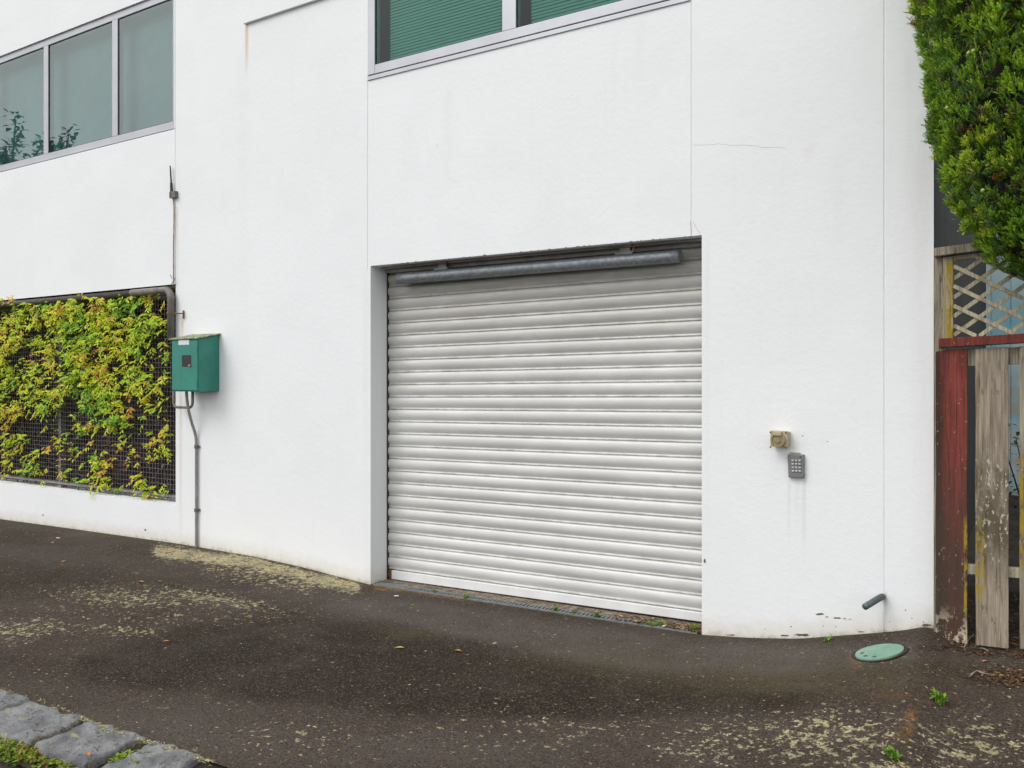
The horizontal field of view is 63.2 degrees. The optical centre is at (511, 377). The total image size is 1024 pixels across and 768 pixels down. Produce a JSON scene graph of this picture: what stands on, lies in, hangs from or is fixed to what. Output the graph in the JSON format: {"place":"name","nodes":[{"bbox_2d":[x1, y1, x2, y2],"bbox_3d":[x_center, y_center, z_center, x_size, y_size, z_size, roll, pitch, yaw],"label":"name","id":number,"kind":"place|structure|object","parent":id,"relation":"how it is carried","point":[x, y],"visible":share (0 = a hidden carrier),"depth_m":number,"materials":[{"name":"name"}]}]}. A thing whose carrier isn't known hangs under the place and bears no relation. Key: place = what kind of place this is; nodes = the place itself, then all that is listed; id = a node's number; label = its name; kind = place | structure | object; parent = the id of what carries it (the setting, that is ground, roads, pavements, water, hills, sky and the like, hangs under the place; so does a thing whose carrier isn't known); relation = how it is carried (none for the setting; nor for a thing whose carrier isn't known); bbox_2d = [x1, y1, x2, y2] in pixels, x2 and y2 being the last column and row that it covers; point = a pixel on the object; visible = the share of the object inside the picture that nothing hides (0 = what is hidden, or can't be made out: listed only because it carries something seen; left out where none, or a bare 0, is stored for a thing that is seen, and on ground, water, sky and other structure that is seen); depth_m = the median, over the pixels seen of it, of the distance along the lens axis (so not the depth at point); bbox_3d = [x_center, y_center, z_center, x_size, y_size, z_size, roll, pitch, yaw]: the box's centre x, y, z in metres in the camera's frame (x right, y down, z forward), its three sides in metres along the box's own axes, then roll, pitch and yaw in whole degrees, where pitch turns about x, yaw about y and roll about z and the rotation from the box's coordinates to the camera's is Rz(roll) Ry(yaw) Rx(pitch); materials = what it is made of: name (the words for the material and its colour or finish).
{"place":"outdoors","nodes":[
{"label":"outdoors","id":0,"kind":"place"},
{"bbox_2d":[0,519,1023,767],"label":"pavement","id":1,"kind":"structure","parent":0,"point":[240,641],"depth_m":4.57,"materials":[{"name":"grey asphalt"}]},
{"bbox_2d":[1,533,1023,767],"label":"leaf litter","id":2,"kind":"object","parent":1,"relation":"on","point":[681,626],"visible":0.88,"depth_m":4.41,"materials":[{"name":"brown plant"}]},
{"bbox_2d":[969,670,993,675],"bbox_3d":[2.340,1.485,4.169,0.129,0.023,0.048,0,0,0],"label":"twig","id":3,"kind":"object","parent":2,"relation":"on","point":[972,673],"visible":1,"depth_m":4.17,"materials":[{"name":"brown wood"}]},
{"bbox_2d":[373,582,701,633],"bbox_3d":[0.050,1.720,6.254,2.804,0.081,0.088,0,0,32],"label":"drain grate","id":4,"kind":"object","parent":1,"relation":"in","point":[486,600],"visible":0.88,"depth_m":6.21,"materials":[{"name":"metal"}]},
{"bbox_2d":[823,635,831,641],"bbox_3d":[1.879,1.552,4.943,0.043,0.045,0.071,0,0,32],"label":"weed","id":5,"kind":"object","parent":1,"relation":"on","point":[828,639],"visible":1,"depth_m":4.95,"materials":[{"name":"green plant"}]},
{"bbox_2d":[851,644,907,661],"bbox_3d":[1.994,1.507,4.516,0.284,0.113,0.284,0,0,32],"label":"access cover","id":6,"kind":"object","parent":1,"relation":"on","point":[878,652],"visible":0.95,"depth_m":4.48,"materials":[{"name":"green plastic"}]},
{"bbox_2d":[882,745,902,760],"bbox_3d":[1.551,1.532,3.397,0.080,0.056,0.075,0,0,-43],"label":"weed","id":7,"kind":"object","parent":1,"relation":"on","point":[890,752],"visible":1,"depth_m":3.40,"materials":[{"name":"green plant"}]},
{"bbox_2d":[929,687,948,704],"bbox_3d":[1.995,1.485,3.887,0.084,0.074,0.090,0,0,32],"label":"weed","id":8,"kind":"object","parent":1,"relation":"on","point":[941,698],"visible":1,"depth_m":3.88,"materials":[{"name":"green plant"}]},
{"bbox_2d":[934,241,1023,648],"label":"wooden fence","id":9,"kind":"object","parent":1,"relation":"on","point":[991,570],"visible":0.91,"depth_m":4.57,"materials":[{"name":"red wood"}]},
{"bbox_2d":[967,495,1019,647],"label":"soil","id":10,"kind":"structure","parent":0,"point":[1013,583],"depth_m":6.11,"materials":[{"name":"brown soil"}]},
{"bbox_2d":[904,0,1023,281],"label":"cypress tree","id":11,"kind":"object","parent":10,"relation":"on","point":[979,107],"visible":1,"depth_m":4.08,"materials":[{"name":"green plant"}]},
{"bbox_2d":[986,219,1023,495],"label":"garden wall","id":12,"kind":"structure","parent":10,"relation":"on","point":[997,295],"depth_m":10.36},
{"bbox_2d":[1008,424,1019,579],"bbox_3d":[3.757,0.866,5.543,1.031,1.230,1.306,0,0,18],"label":"shrub","id":13,"kind":"object","parent":10,"relation":"on","point":[1013,475],"visible":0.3,"depth_m":5.85,"materials":[{"name":"green plant"}]},
{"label":"road","id":14,"kind":"structure","parent":0,"visible":0},
{"bbox_2d":[0,761,26,767],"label":"gutter soil","id":15,"kind":"structure","parent":14,"relation":"on","point":[3,764],"depth_m":3.81,"materials":[{"name":"brown soil"}]},
{"bbox_2d":[0,740,227,767],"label":"kerb bedding","id":16,"kind":"object","parent":15,"relation":"on","point":[28,764],"visible":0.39,"depth_m":3.74,"materials":[{"name":"plant"}]},
{"bbox_2d":[0,689,29,710],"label":"kerb stone","id":17,"kind":"object","parent":16,"relation":"on","point":[9,699],"visible":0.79,"depth_m":4.37,"materials":[{"name":"grey stone"}]},
{"bbox_2d":[0,701,86,749],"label":"kerb stone","id":18,"kind":"object","parent":16,"relation":"on","point":[26,722],"visible":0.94,"depth_m":4.08,"materials":[{"name":"grey stone"}]},
{"bbox_2d":[0,738,150,767],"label":"moss","id":19,"kind":"object","parent":16,"relation":"on","point":[8,747],"visible":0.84,"depth_m":3.78,"materials":[{"name":"green plant"}]},
{"bbox_2d":[35,721,145,767],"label":"kerb stone","id":20,"kind":"object","parent":16,"relation":"on","point":[74,745],"visible":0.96,"depth_m":3.82,"materials":[{"name":"grey stone"}]},
{"bbox_2d":[102,740,202,767],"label":"kerb stone","id":21,"kind":"object","parent":16,"relation":"on","point":[159,756],"visible":0.98,"depth_m":3.65,"materials":[{"name":"grey stone"}]},
{"label":"terrain","id":22,"kind":"structure","parent":0,"visible":0},
{"bbox_2d":[0,0,985,638],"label":"building","id":23,"kind":"structure","parent":22,"relation":"on","point":[594,438],"depth_m":6.38,"materials":[{"name":"paint"}]},
{"bbox_2d":[0,0,173,171],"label":"window","id":24,"kind":"structure","parent":23,"relation":"in","point":[107,80],"depth_m":9.47,"materials":[{"name":"metal"}]},
{"bbox_2d":[0,289,175,498],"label":"security grille","id":25,"kind":"object","parent":23,"relation":"attached to","point":[61,421],"visible":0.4,"depth_m":9.30,"materials":[{"name":"metal"}]},
{"bbox_2d":[0,293,175,500],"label":"creeper","id":26,"kind":"object","parent":25,"relation":"attached to","point":[122,355],"visible":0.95,"depth_m":9.14,"materials":[{"name":"green plant"}]},
{"bbox_2d":[0,287,183,340],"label":"drain pipe","id":27,"kind":"object","parent":23,"relation":"attached to","point":[168,291],"visible":0.98,"depth_m":8.72,"materials":[{"name":"metal"}]},
{"bbox_2d":[169,166,177,285],"bbox_3d":[-3.389,-1.522,8.322,0.098,1.206,0.040,0,0,32],"label":"antenna","id":28,"kind":"object","parent":23,"relation":"attached to","point":[173,194],"visible":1,"depth_m":8.32,"materials":[{"name":"black plastic"}]},
{"bbox_2d":[185,392,200,547],"bbox_3d":[-3.116,0.894,8.086,0.076,1.570,0.156,0,0,32],"label":"conduit","id":29,"kind":"object","parent":23,"relation":"attached to","point":[196,508],"visible":0.93,"depth_m":8.12,"materials":[{"name":"grey metal"}]},
{"bbox_2d":[169,333,220,391],"bbox_3d":[-3.043,-0.146,7.977,0.436,0.558,0.260,0,0,32],"label":"meter box","id":30,"kind":"object","parent":23,"relation":"attached to","point":[195,362],"visible":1,"depth_m":7.88,"materials":[{"name":"green paint"}]},
{"bbox_2d":[172,391,193,408],"bbox_3d":[-3.209,0.216,8.117,0.314,0.174,0.027,0,0,32],"label":"conduit loop","id":31,"kind":"object","parent":30,"relation":"attached to","point":[182,407],"visible":0.94,"depth_m":8.11,"materials":[{"name":"grey metal"}]},
{"bbox_2d":[172,340,197,389],"bbox_3d":[-3.099,-0.116,7.879,0.376,0.473,0.009,0,0,32],"label":"door","id":32,"kind":"structure","parent":30,"relation":"in","point":[183,378],"depth_m":7.87,"materials":[{"name":"green paint"}]},
{"bbox_2d":[182,355,190,366],"bbox_3d":[-3.075,-0.157,7.857,0.132,0.110,0.002,0,0,32],"label":"viewing window","id":33,"kind":"structure","parent":30,"relation":"in","point":[186,359],"depth_m":7.86,"materials":[{"name":"black glass"}]},
{"bbox_2d":[367,0,690,80],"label":"window","id":34,"kind":"structure","parent":23,"relation":"in","point":[511,33],"depth_m":6.54,"materials":[{"name":"metal"}]},
{"bbox_2d":[373,579,701,632],"bbox_3d":[0.115,1.710,6.358,2.864,0.051,0.279,0,0,32],"label":"threshold","id":35,"kind":"object","parent":23,"relation":"attached to","point":[515,599],"visible":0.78,"depth_m":6.32,"materials":[{"name":"concrete"}]},
{"bbox_2d":[655,619,664,626],"bbox_3d":[1.010,1.673,5.665,0.068,0.045,0.052,0,0,5],"label":"weed","id":36,"kind":"object","parent":35,"relation":"on","point":[658,622],"visible":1,"depth_m":5.67,"materials":[{"name":"green plant"}]},
{"bbox_2d":[395,244,682,283],"bbox_3d":[0.095,-0.860,6.326,2.477,0.152,0.096,0,0,32],"label":"height bar","id":37,"kind":"object","parent":23,"relation":"attached to","point":[626,257],"visible":1,"depth_m":6.18,"materials":[{"name":"metal"}]},
{"bbox_2d":[381,238,701,621],"bbox_3d":[0.144,0.322,6.386,2.944,3.317,0.200,0,0,32],"label":"roller door","id":38,"kind":"structure","parent":23,"relation":"in","point":[544,430],"depth_m":6.31,"materials":[{"name":"paint"}]},
{"bbox_2d":[770,430,789,448],"bbox_3d":[1.657,0.382,5.151,0.109,0.109,0.100,0,0,32],"label":"power socket","id":39,"kind":"object","parent":23,"relation":"attached to","point":[778,439],"visible":1,"depth_m":5.12,"materials":[{"name":"beige plastic"}]},
{"bbox_2d":[788,452,804,477],"bbox_3d":[1.751,0.540,5.131,0.098,0.155,0.034,0,0,32],"label":"keypad","id":40,"kind":"object","parent":23,"relation":"attached to","point":[796,464],"visible":1,"depth_m":5.12,"materials":[{"name":"grey metal"}]},
{"bbox_2d":[862,593,885,609],"bbox_3d":[2.118,1.298,4.837,0.227,0.076,0.065,0,0,-39],"label":"pipe outlet","id":41,"kind":"object","parent":23,"relation":"attached to","point":[875,600],"visible":1,"depth_m":4.80,"materials":[{"name":"grey plastic"}]}
]}

